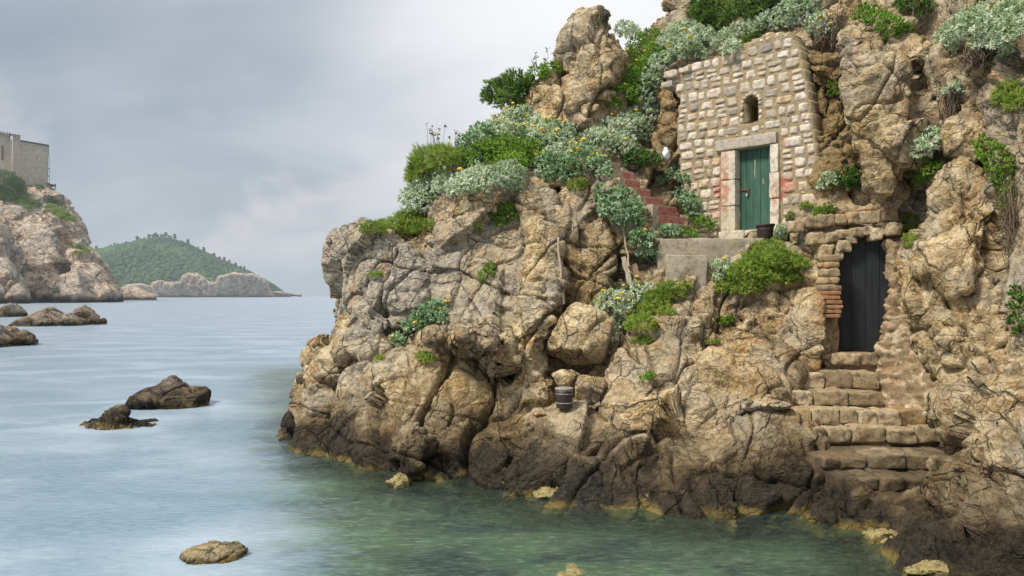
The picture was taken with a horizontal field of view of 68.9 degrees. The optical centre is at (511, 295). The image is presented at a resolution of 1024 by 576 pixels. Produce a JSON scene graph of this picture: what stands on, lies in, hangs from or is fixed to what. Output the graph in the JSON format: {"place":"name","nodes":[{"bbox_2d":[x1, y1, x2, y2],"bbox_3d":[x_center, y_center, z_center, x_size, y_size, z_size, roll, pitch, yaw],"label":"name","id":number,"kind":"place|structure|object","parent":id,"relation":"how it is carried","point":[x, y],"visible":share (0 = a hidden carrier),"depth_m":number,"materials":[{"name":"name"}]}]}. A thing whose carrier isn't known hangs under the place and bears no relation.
{"place":"outdoors","nodes":[
{"label":"outdoors","id":0,"kind":"place"},
{"bbox_2d":[0,175,125,303],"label":"cliff","id":1,"kind":"structure","parent":0,"point":[41,261],"depth_m":345.76,"materials":[{"name":"stone"}]},
{"bbox_2d":[0,169,27,200],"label":"dark shrub","id":2,"kind":"object","parent":1,"relation":"on","point":[14,181],"visible":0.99,"depth_m":382.24,"materials":[{"name":"green plant"}]},
{"bbox_2d":[0,132,55,190],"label":"fortress","id":3,"kind":"structure","parent":1,"relation":"on","point":[27,161],"depth_m":400.27,"materials":[{"name":"stone"}]},
{"bbox_2d":[14,193,42,209],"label":"green shrub","id":4,"kind":"object","parent":1,"relation":"on","point":[19,200],"visible":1,"depth_m":383.08,"materials":[{"name":"green plant"}]},
{"bbox_2d":[44,203,75,221],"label":"green shrub","id":5,"kind":"object","parent":1,"relation":"on","point":[64,214],"visible":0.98,"depth_m":376.21,"materials":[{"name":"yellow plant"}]},
{"bbox_2d":[123,272,273,296],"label":"island shore","id":6,"kind":"structure","parent":0,"point":[231,283],"depth_m":1341.33,"materials":[{"name":"stone"}]},
{"bbox_2d":[111,242,290,296],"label":"island","id":7,"kind":"structure","parent":0,"point":[122,283],"depth_m":1363.12,"materials":[{"name":"stone"}]},
{"bbox_2d":[95,236,271,288],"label":"forest","id":8,"kind":"object","parent":7,"relation":"on","point":[183,252],"visible":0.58,"depth_m":1398.03,"materials":[{"name":"plant"}]},
{"bbox_2d":[0,0,666,295],"label":"sky","id":9,"kind":"structure","parent":0,"point":[248,132],"materials":[{"name":"grey"}]},
{"bbox_2d":[0,296,823,575],"bbox_3d":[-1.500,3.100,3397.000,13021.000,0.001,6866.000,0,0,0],"label":"water","id":10,"kind":"structure","parent":0,"point":[162,495],"depth_m":12.24,"materials":[{"name":"liquid"}]},
{"bbox_2d":[0,302,27,316],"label":"sea rock","id":11,"kind":"object","parent":10,"relation":"in","point":[11,309],"visible":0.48,"depth_m":108.42,"materials":[{"name":"stone"}]},
{"bbox_2d":[0,325,38,346],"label":"sea rock","id":12,"kind":"object","parent":10,"relation":"in","point":[11,336],"visible":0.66,"depth_m":46.09,"materials":[{"name":"stone"}]},
{"bbox_2d":[8,306,88,326],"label":"sea rock","id":13,"kind":"object","parent":10,"relation":"in","point":[49,316],"visible":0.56,"depth_m":76.18,"materials":[{"name":"stone"}]},
{"bbox_2d":[61,305,106,324],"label":"sea rock","id":14,"kind":"object","parent":10,"relation":"in","point":[89,315],"visible":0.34,"depth_m":79.39,"materials":[{"name":"stone"}]},
{"bbox_2d":[79,404,158,429],"bbox_3d":[-9.400,3.093,17.954,1.884,0.967,1.621,0,0,0],"label":"sea rock","id":15,"kind":"object","parent":10,"relation":"in","point":[116,417],"visible":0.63,"depth_m":17.63,"materials":[{"name":"stone"}]},
{"bbox_2d":[121,286,156,299],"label":"reef","id":16,"kind":"object","parent":10,"relation":"in","point":[132,293],"visible":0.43,"depth_m":509.43},
{"bbox_2d":[125,375,210,409],"bbox_3d":[-9.666,2.824,21.201,2.208,1.077,2.203,0,0,0],"label":"sea rock","id":17,"kind":"object","parent":10,"relation":"in","point":[172,392],"visible":0.96,"depth_m":20.70,"materials":[{"name":"stone"}]},
{"bbox_2d":[179,540,247,564],"bbox_3d":[-3.549,3.125,8.893,0.780,0.351,0.620,0,0,-12],"label":"sea rock","id":18,"kind":"object","parent":10,"relation":"in","point":[213,552],"visible":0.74,"depth_m":8.74,"materials":[{"name":"stone"}]},
{"bbox_2d":[385,473,408,491],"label":"weedy stone","id":19,"kind":"object","parent":10,"relation":"in","point":[398,482],"visible":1,"depth_m":12.11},
{"bbox_2d":[532,486,557,500],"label":"weedy stone","id":20,"kind":"object","parent":10,"relation":"in","point":[545,492],"visible":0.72,"depth_m":11.44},
{"bbox_2d":[556,563,585,575],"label":"reef","id":21,"kind":"object","parent":10,"relation":"in","point":[572,569],"visible":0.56,"depth_m":8.34,"materials":[{"name":"stone"}]},
{"bbox_2d":[861,528,898,543],"bbox_3d":[4.723,3.068,9.463,0.450,0.222,0.373,0,0,0],"label":"weedy stone","id":22,"kind":"object","parent":10,"relation":"in","point":[871,534],"visible":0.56,"depth_m":9.42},
{"bbox_2d":[903,559,948,575],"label":"weedy stone","id":23,"kind":"object","parent":10,"relation":"in","point":[932,567],"visible":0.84,"depth_m":8.24,"materials":[{"name":"stone"}]},
{"bbox_2d":[260,416,814,560],"bbox_3d":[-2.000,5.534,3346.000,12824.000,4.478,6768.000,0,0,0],"label":"sea bed","id":24,"kind":"object","parent":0,"point":[278,423],"depth_m":13.80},
{"bbox_2d":[274,0,1023,575],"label":"cliff","id":25,"kind":"structure","parent":0,"point":[690,448],"depth_m":13.01,"materials":[{"name":"stone"}]},
{"bbox_2d":[357,218,388,234],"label":"grass tuft","id":26,"kind":"object","parent":25,"relation":"on","point":[379,225],"visible":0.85,"depth_m":15.64,"materials":[{"name":"green plant"}]},
{"bbox_2d":[382,208,435,236],"bbox_3d":[-2.253,-1.735,17.632,1.747,0.795,1.166,0,0,35],"label":"grass patch","id":27,"kind":"object","parent":25,"relation":"on","point":[409,222],"visible":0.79,"depth_m":17.45,"materials":[{"name":"green plant"}]},
{"bbox_2d":[387,298,450,347],"bbox_3d":[-1.921,0.537,15.570,1.439,1.026,1.977,0,0,0],"label":"leafy bush","id":28,"kind":"object","parent":25,"relation":"on","point":[422,315],"visible":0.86,"depth_m":14.86,"materials":[{"name":"green plant"}]},
{"bbox_2d":[397,171,454,212],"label":"silver bush","id":29,"kind":"object","parent":25,"relation":"on","point":[418,193],"visible":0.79,"depth_m":17.62,"materials":[{"name":"green plant"}]},
{"bbox_2d":[414,349,437,363],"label":"green tuft","id":30,"kind":"object","parent":25,"relation":"on","point":[423,355],"visible":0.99,"depth_m":13.90,"materials":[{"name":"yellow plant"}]},
{"bbox_2d":[402,122,468,184],"bbox_3d":[-1.565,-3.389,17.328,1.512,1.511,2.605,0,0,-25],"label":"grassy shrub","id":31,"kind":"object","parent":25,"relation":"on","point":[435,156],"visible":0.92,"depth_m":17.43,"materials":[{"name":"green plant"}]},
{"bbox_2d":[453,120,499,166],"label":"silver bush","id":32,"kind":"object","parent":25,"relation":"on","point":[476,132],"visible":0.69,"depth_m":16.59,"materials":[{"name":"green plant"}]},
{"bbox_2d":[443,159,511,197],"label":"silver bush","id":33,"kind":"object","parent":25,"relation":"on","point":[474,177],"visible":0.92,"depth_m":15.31,"materials":[{"name":"green plant"}]},
{"bbox_2d":[477,261,496,284],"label":"green tuft","id":34,"kind":"object","parent":25,"relation":"on","point":[493,265],"visible":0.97,"depth_m":14.90,"materials":[{"name":"green plant"}]},
{"bbox_2d":[488,199,518,226],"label":"green shrub","id":35,"kind":"object","parent":25,"relation":"on","point":[507,207],"visible":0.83,"depth_m":15.46,"materials":[{"name":"green plant"}]},
{"bbox_2d":[488,158,527,191],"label":"silver bush","id":36,"kind":"object","parent":25,"relation":"on","point":[508,168],"visible":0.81,"depth_m":15.35,"materials":[{"name":"green plant"}]},
{"bbox_2d":[464,132,552,174],"bbox_3d":[-0.028,-3.115,16.652,1.682,1.177,2.312,0,0,29],"label":"green shrub","id":37,"kind":"object","parent":25,"relation":"on","point":[518,149],"visible":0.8,"depth_m":16.38,"materials":[{"name":"green plant"}]},
{"bbox_2d":[481,114,537,144],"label":"flowering bush","id":38,"kind":"object","parent":25,"relation":"on","point":[515,126],"visible":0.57,"depth_m":17.35,"materials":[{"name":"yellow plant"}]},
{"bbox_2d":[479,67,540,111],"bbox_3d":[-0.060,-5.194,19.370,1.433,1.399,2.009,0,0,-32],"label":"shrub","id":39,"kind":"object","parent":25,"relation":"on","point":[507,88],"visible":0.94,"depth_m":18.91,"materials":[{"name":"plant"}]},
{"bbox_2d":[497,102,540,122],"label":"flowering bush","id":40,"kind":"object","parent":25,"relation":"on","point":[517,112],"visible":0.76,"depth_m":18.15,"materials":[{"name":"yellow plant"}]},
{"bbox_2d":[526,47,562,81],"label":"green shrub","id":41,"kind":"object","parent":25,"relation":"on","point":[556,65],"visible":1,"depth_m":18.66,"materials":[{"name":"green plant"}]},
{"bbox_2d":[523,115,571,140],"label":"flowering bush","id":42,"kind":"object","parent":25,"relation":"on","point":[552,121],"visible":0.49,"depth_m":17.34,"materials":[{"name":"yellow plant"}]},
{"bbox_2d":[524,122,589,163],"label":"flowering bush","id":43,"kind":"object","parent":25,"relation":"on","point":[549,137],"visible":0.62,"depth_m":17.01,"materials":[{"name":"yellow plant"}]},
{"bbox_2d":[532,148,585,181],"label":"silver bush","id":44,"kind":"object","parent":25,"relation":"on","point":[558,167],"visible":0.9,"depth_m":16.39,"materials":[{"name":"green plant"}]},
{"bbox_2d":[557,237,564,303],"bbox_3d":[0.953,-0.492,14.645,0.074,1.324,0.274,0,0,-25],"label":"pole","id":45,"kind":"object","parent":25,"relation":"on","point":[559,259],"visible":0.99,"depth_m":14.66,"materials":[{"name":"brown wood"}]},
{"bbox_2d":[555,386,573,408],"bbox_3d":[0.883,1.726,12.620,0.316,0.352,0.314,0,0,0],"label":"bucket","id":46,"kind":"object","parent":25,"relation":"on","point":[564,397],"visible":1,"depth_m":12.50,"materials":[{"name":"plastic"}]},
{"bbox_2d":[551,369,580,386],"bbox_3d":[0.968,1.470,13.283,0.531,0.323,0.430,0,0,0],"label":"boulder","id":47,"kind":"object","parent":25,"relation":"on","point":[564,377],"visible":0.91,"depth_m":13.14,"materials":[{"name":"stone"}]},
{"bbox_2d":[557,120,585,136],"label":"silver bush","id":48,"kind":"object","parent":25,"relation":"on","point":[572,129],"visible":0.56,"depth_m":17.38,"materials":[{"name":"green plant"}]},
{"bbox_2d":[564,176,591,191],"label":"green tuft","id":49,"kind":"object","parent":25,"relation":"on","point":[581,184],"visible":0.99,"depth_m":15.84,"materials":[{"name":"green plant"}]},
{"bbox_2d":[545,302,614,364],"bbox_3d":[1.305,0.730,14.174,1.350,1.220,1.218,0,0,32],"label":"boulder","id":50,"kind":"object","parent":25,"relation":"on","point":[582,334],"visible":1,"depth_m":13.78,"materials":[{"name":"stone"}]},
{"bbox_2d":[564,136,613,177],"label":"flowering bush","id":51,"kind":"object","parent":25,"relation":"on","point":[595,155],"visible":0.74,"depth_m":15.95,"materials":[{"name":"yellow plant"}]},
{"bbox_2d":[575,375,606,405],"bbox_3d":[1.385,1.651,13.122,0.589,0.547,0.496,0,0,0],"label":"boulder","id":52,"kind":"object","parent":25,"relation":"on","point":[591,389],"visible":0.98,"depth_m":12.95,"materials":[{"name":"stone"}]},
{"bbox_2d":[564,155,627,180],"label":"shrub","id":53,"kind":"object","parent":25,"relation":"on","point":[590,173],"visible":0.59,"depth_m":15.79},
{"bbox_2d":[575,103,659,157],"bbox_3d":[2.609,-4.002,18.144,1.473,1.589,2.447,0,0,43],"label":"silver bush","id":54,"kind":"object","parent":25,"relation":"on","point":[618,138],"visible":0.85,"depth_m":17.85,"materials":[{"name":"green plant"}]},
{"bbox_2d":[592,177,646,226],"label":"leafy bush","id":55,"kind":"object","parent":25,"relation":"on","point":[624,212],"visible":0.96,"depth_m":15.01,"materials":[{"name":"green plant"}]},
{"bbox_2d":[591,267,653,341],"bbox_3d":[2.100,0.181,14.904,1.739,1.495,1.199,0,0,-38],"label":"flowering bush","id":56,"kind":"object","parent":25,"relation":"on","point":[626,294],"visible":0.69,"depth_m":14.69,"materials":[{"name":"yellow plant"}]},
{"bbox_2d":[621,256,633,285],"bbox_3d":[2.325,-0.493,15.067,0.118,0.608,0.301,0,0,-44],"label":"plank","id":57,"kind":"object","parent":25,"relation":"on","point":[626,270],"visible":1,"depth_m":15.06,"materials":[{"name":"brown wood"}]},
{"bbox_2d":[614,19,644,39],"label":"silver bush","id":58,"kind":"object","parent":25,"relation":"on","point":[632,28],"visible":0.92,"depth_m":18.85,"materials":[{"name":"green plant"}]},
{"bbox_2d":[605,22,666,109],"bbox_3d":[3.262,-5.941,19.294,1.666,2.756,2.566,0,0,10],"label":"green vine","id":59,"kind":"object","parent":25,"relation":"on","point":[641,60],"visible":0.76,"depth_m":18.58,"materials":[{"name":"green plant"}]},
{"bbox_2d":[628,331,652,344],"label":"grass tuft","id":60,"kind":"object","parent":25,"relation":"on","point":[648,340],"visible":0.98,"depth_m":13.79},
{"bbox_2d":[623,101,658,147],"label":"dry twigs","id":61,"kind":"object","parent":25,"relation":"on","point":[643,141],"visible":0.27,"depth_m":18.33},
{"bbox_2d":[619,147,667,167],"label":"green shrub","id":62,"kind":"object","parent":25,"relation":"on","point":[647,156],"visible":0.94,"depth_m":17.41,"materials":[{"name":"green plant"}]},
{"bbox_2d":[626,224,660,262],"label":"flowering bush","id":63,"kind":"object","parent":25,"relation":"on","point":[651,238],"visible":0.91,"depth_m":14.92,"materials":[{"name":"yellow plant"}]},
{"bbox_2d":[621,288,677,331],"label":"green shrub","id":64,"kind":"object","parent":25,"relation":"on","point":[643,316],"visible":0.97,"depth_m":14.06,"materials":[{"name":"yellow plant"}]},
{"bbox_2d":[634,50,674,112],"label":"silver bush","id":65,"kind":"object","parent":25,"relation":"on","point":[660,58],"visible":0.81,"depth_m":18.37,"materials":[{"name":"green plant"}]},
{"bbox_2d":[656,223,682,237],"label":"silver tuft","id":66,"kind":"object","parent":25,"relation":"on","point":[667,228],"visible":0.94,"depth_m":15.33,"materials":[{"name":"green plant"}]},
{"bbox_2d":[654,277,694,299],"bbox_3d":[3.155,-0.121,14.545,0.807,0.499,0.538,0,0,18],"label":"grass patch","id":67,"kind":"object","parent":25,"relation":"on","point":[670,288],"visible":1,"depth_m":14.47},
{"bbox_2d":[665,163,689,183],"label":"green tuft","id":68,"kind":"object","parent":25,"relation":"on","point":[670,171],"visible":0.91,"depth_m":17.25,"materials":[{"name":"plant"}]},
{"bbox_2d":[654,23,711,61],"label":"silver bush","id":69,"kind":"object","parent":25,"relation":"on","point":[684,48],"visible":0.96,"depth_m":18.05,"materials":[{"name":"green plant"}]},
{"bbox_2d":[672,185,702,217],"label":"silver bush","id":70,"kind":"object","parent":25,"relation":"on","point":[689,199],"visible":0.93,"depth_m":16.80,"materials":[{"name":"green plant"}]},
{"bbox_2d":[667,17,714,44],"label":"silver bush","id":71,"kind":"object","parent":25,"relation":"on","point":[698,29],"visible":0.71,"depth_m":18.32,"materials":[{"name":"green plant"}]},
{"bbox_2d":[689,212,719,231],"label":"green tuft","id":72,"kind":"object","parent":25,"relation":"on","point":[701,217],"visible":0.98,"depth_m":16.57,"materials":[{"name":"green plant"}]},
{"bbox_2d":[684,0,732,29],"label":"pine tree","id":73,"kind":"object","parent":25,"relation":"on","point":[704,14],"visible":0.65,"depth_m":18.85,"materials":[{"name":"plant"}]},
{"bbox_2d":[656,238,770,287],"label":"retaining wall","id":74,"kind":"structure","parent":25,"relation":"on","point":[680,258],"depth_m":14.91,"materials":[{"name":"concrete"}]},
{"bbox_2d":[756,223,774,238],"bbox_3d":[5.096,-1.281,15.020,0.374,0.314,0.367,0,0,0],"label":"planter tub","id":75,"kind":"object","parent":74,"relation":"on","point":[765,231],"visible":0.94,"depth_m":14.89,"materials":[{"name":"metal"}]},
{"bbox_2d":[716,313,735,325],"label":"green tuft","id":76,"kind":"object","parent":25,"relation":"on","point":[730,321],"visible":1,"depth_m":14.33,"materials":[{"name":"green plant"}]},
{"bbox_2d":[709,19,754,56],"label":"silver bush","id":77,"kind":"object","parent":25,"relation":"on","point":[724,37],"visible":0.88,"depth_m":17.44,"materials":[{"name":"green plant"}]},
{"bbox_2d":[661,31,822,238],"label":"stone facade","id":78,"kind":"structure","parent":25,"relation":"on","point":[749,123],"depth_m":16.03,"materials":[{"name":"beige stone"}]},
{"bbox_2d":[739,147,771,229],"bbox_3d":[5.204,-2.273,16.022,0.905,1.754,0.105,0,0,45],"label":"door","id":79,"kind":"structure","parent":78,"relation":"in","point":[754,205],"depth_m":16.03,"materials":[{"name":"green paint"}]},
{"bbox_2d":[715,0,789,28],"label":"pine tree","id":80,"kind":"object","parent":25,"relation":"on","point":[752,11],"visible":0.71,"depth_m":17.52,"materials":[{"name":"plant"}]},
{"bbox_2d":[713,237,813,294],"bbox_3d":[4.801,-0.580,14.546,1.789,1.192,1.338,0,0,0],"label":"grass mound","id":81,"kind":"object","parent":25,"relation":"on","point":[763,262],"depth_m":14.25,"materials":[{"name":"green plant"}]},
{"bbox_2d":[708,257,741,282],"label":"silver tuft","id":82,"kind":"object","parent":81,"relation":"on","point":[716,263],"visible":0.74,"depth_m":14.72,"materials":[{"name":"green plant"}]},
{"bbox_2d":[739,398,790,411],"bbox_3d":[4.116,1.764,12.142,0.843,0.210,0.704,0,0,0],"label":"flat stone","id":83,"kind":"object","parent":25,"relation":"on","point":[768,404],"visible":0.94,"depth_m":11.90,"materials":[{"name":"stone"}]},
{"bbox_2d":[746,6,795,38],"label":"silver bush","id":84,"kind":"object","parent":25,"relation":"on","point":[763,20],"visible":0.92,"depth_m":16.88,"materials":[{"name":"green plant"}]},
{"bbox_2d":[773,0,838,38],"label":"flowering bush","id":85,"kind":"object","parent":25,"relation":"on","point":[792,9],"visible":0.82,"depth_m":16.36,"materials":[{"name":"green plant"}]},
{"bbox_2d":[811,202,838,216],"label":"green tuft","id":86,"kind":"object","parent":25,"relation":"on","point":[816,209],"visible":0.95,"depth_m":14.33,"materials":[{"name":"green plant"}]},
{"bbox_2d":[815,171,842,190],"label":"silver tuft","id":87,"kind":"object","parent":25,"relation":"on","point":[832,174],"visible":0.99,"depth_m":14.55,"materials":[{"name":"green plant"}]},
{"bbox_2d":[810,10,850,52],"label":"dry twigs","id":88,"kind":"object","parent":25,"relation":"on","point":[833,38],"visible":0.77,"depth_m":15.76,"materials":[{"name":"plant"}]},
{"bbox_2d":[787,208,902,351],"bbox_3d":[6.175,-0.272,13.968,1.778,2.797,1.124,0,0,0],"label":"stone doorway","id":89,"kind":"structure","parent":25,"relation":"attached to","point":[852,280],"depth_m":13.81,"materials":[{"name":"brown stone"}]},
{"bbox_2d":[837,240,889,351],"bbox_3d":[6.554,0.007,13.857,0.966,2.067,0.053,0,0,15],"label":"door","id":90,"kind":"structure","parent":89,"relation":"in","point":[864,285],"depth_m":13.85,"materials":[{"name":"grey paint"}]},
{"bbox_2d":[830,163,861,190],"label":"green shrub","id":91,"kind":"object","parent":25,"relation":"on","point":[853,179],"visible":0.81,"depth_m":14.48,"materials":[{"name":"green plant"}]},
{"bbox_2d":[790,351,946,506],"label":"stone steps","id":92,"kind":"structure","parent":25,"relation":"on","point":[878,448],"depth_m":11.95,"materials":[{"name":"stone"}]},
{"bbox_2d":[848,1,914,41],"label":"green tuft","id":93,"kind":"object","parent":25,"relation":"on","point":[869,13],"visible":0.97,"depth_m":14.52,"materials":[{"name":"green plant"}]},
{"bbox_2d":[873,234,937,408],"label":"rubble pillar","id":94,"kind":"structure","parent":25,"relation":"on","point":[905,381],"depth_m":13.09,"materials":[{"name":"stone"}]},
{"bbox_2d":[900,212,919,247],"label":"green tuft","id":95,"kind":"object","parent":25,"relation":"on","point":[905,226],"visible":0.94,"depth_m":13.69,"materials":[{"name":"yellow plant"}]},
{"bbox_2d":[893,0,938,16],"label":"green shrub","id":96,"kind":"object","parent":25,"relation":"on","point":[922,3],"visible":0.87,"depth_m":14.45,"materials":[{"name":"green plant"}]},
{"bbox_2d":[908,125,942,158],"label":"silver tuft","id":97,"kind":"object","parent":25,"relation":"on","point":[918,142],"visible":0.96,"depth_m":12.80,"materials":[{"name":"green plant"}]},
{"bbox_2d":[910,156,942,187],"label":"green shrub","id":98,"kind":"object","parent":25,"relation":"on","point":[937,163],"visible":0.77,"depth_m":13.04,"materials":[{"name":"green plant"}]},
{"bbox_2d":[936,69,961,128],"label":"dry twigs","id":99,"kind":"object","parent":25,"relation":"on","point":[951,109],"visible":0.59,"depth_m":12.88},
{"bbox_2d":[938,78,965,98],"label":"silver tuft","id":100,"kind":"object","parent":25,"relation":"on","point":[944,91],"visible":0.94,"depth_m":12.92,"materials":[{"name":"green plant"}]},
{"bbox_2d":[941,40,996,76],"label":"dry twigs","id":101,"kind":"object","parent":25,"relation":"on","point":[983,55],"visible":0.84,"depth_m":12.35,"materials":[{"name":"plant"}]},
{"bbox_2d":[931,0,1023,59],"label":"silver bush","id":102,"kind":"object","parent":25,"relation":"on","point":[954,34],"visible":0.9,"depth_m":12.12,"materials":[{"name":"green plant"}]},
{"bbox_2d":[970,131,1017,207],"bbox_3d":[7.622,-1.983,11.701,0.726,1.291,0.852,0,0,25],"label":"green vine","id":103,"kind":"object","parent":25,"relation":"on","point":[983,155],"visible":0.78,"depth_m":11.52,"materials":[{"name":"green plant"}]},
{"bbox_2d":[987,76,1023,114],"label":"grassy shrub","id":104,"kind":"object","parent":25,"relation":"on","point":[1011,90],"visible":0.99,"depth_m":11.51,"materials":[{"name":"green plant"}]},
{"bbox_2d":[992,170,1023,270],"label":"dry twigs","id":105,"kind":"object","parent":25,"relation":"on","point":[1010,213],"visible":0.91,"depth_m":11.09,"materials":[{"name":"plant"}]},
{"bbox_2d":[1004,281,1023,336],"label":"green shrub","id":106,"kind":"object","parent":25,"relation":"on","point":[1012,304],"visible":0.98,"depth_m":10.10,"materials":[{"name":"green plant"}]},
{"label":"terrace","id":107,"kind":"structure","parent":0,"visible":0},
{"bbox_2d":[587,161,707,238],"bbox_3d":[2.873,-1.828,15.910,2.544,2.078,1.118,0,0,11],"label":"stair","id":108,"kind":"object","parent":107,"relation":"on","point":[660,212],"visible":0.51,"depth_m":15.68,"materials":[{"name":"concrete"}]},
{"bbox_2d":[676,226,699,237],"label":"green tuft","id":109,"kind":"object","parent":107,"relation":"on","point":[689,231],"visible":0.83,"depth_m":15.37,"materials":[{"name":"green plant"}]},
{"bbox_2d":[773,223,788,239],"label":"silver tuft","id":110,"kind":"object","parent":107,"relation":"on","point":[781,227],"visible":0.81,"depth_m":15.27,"materials":[{"name":"green plant"}]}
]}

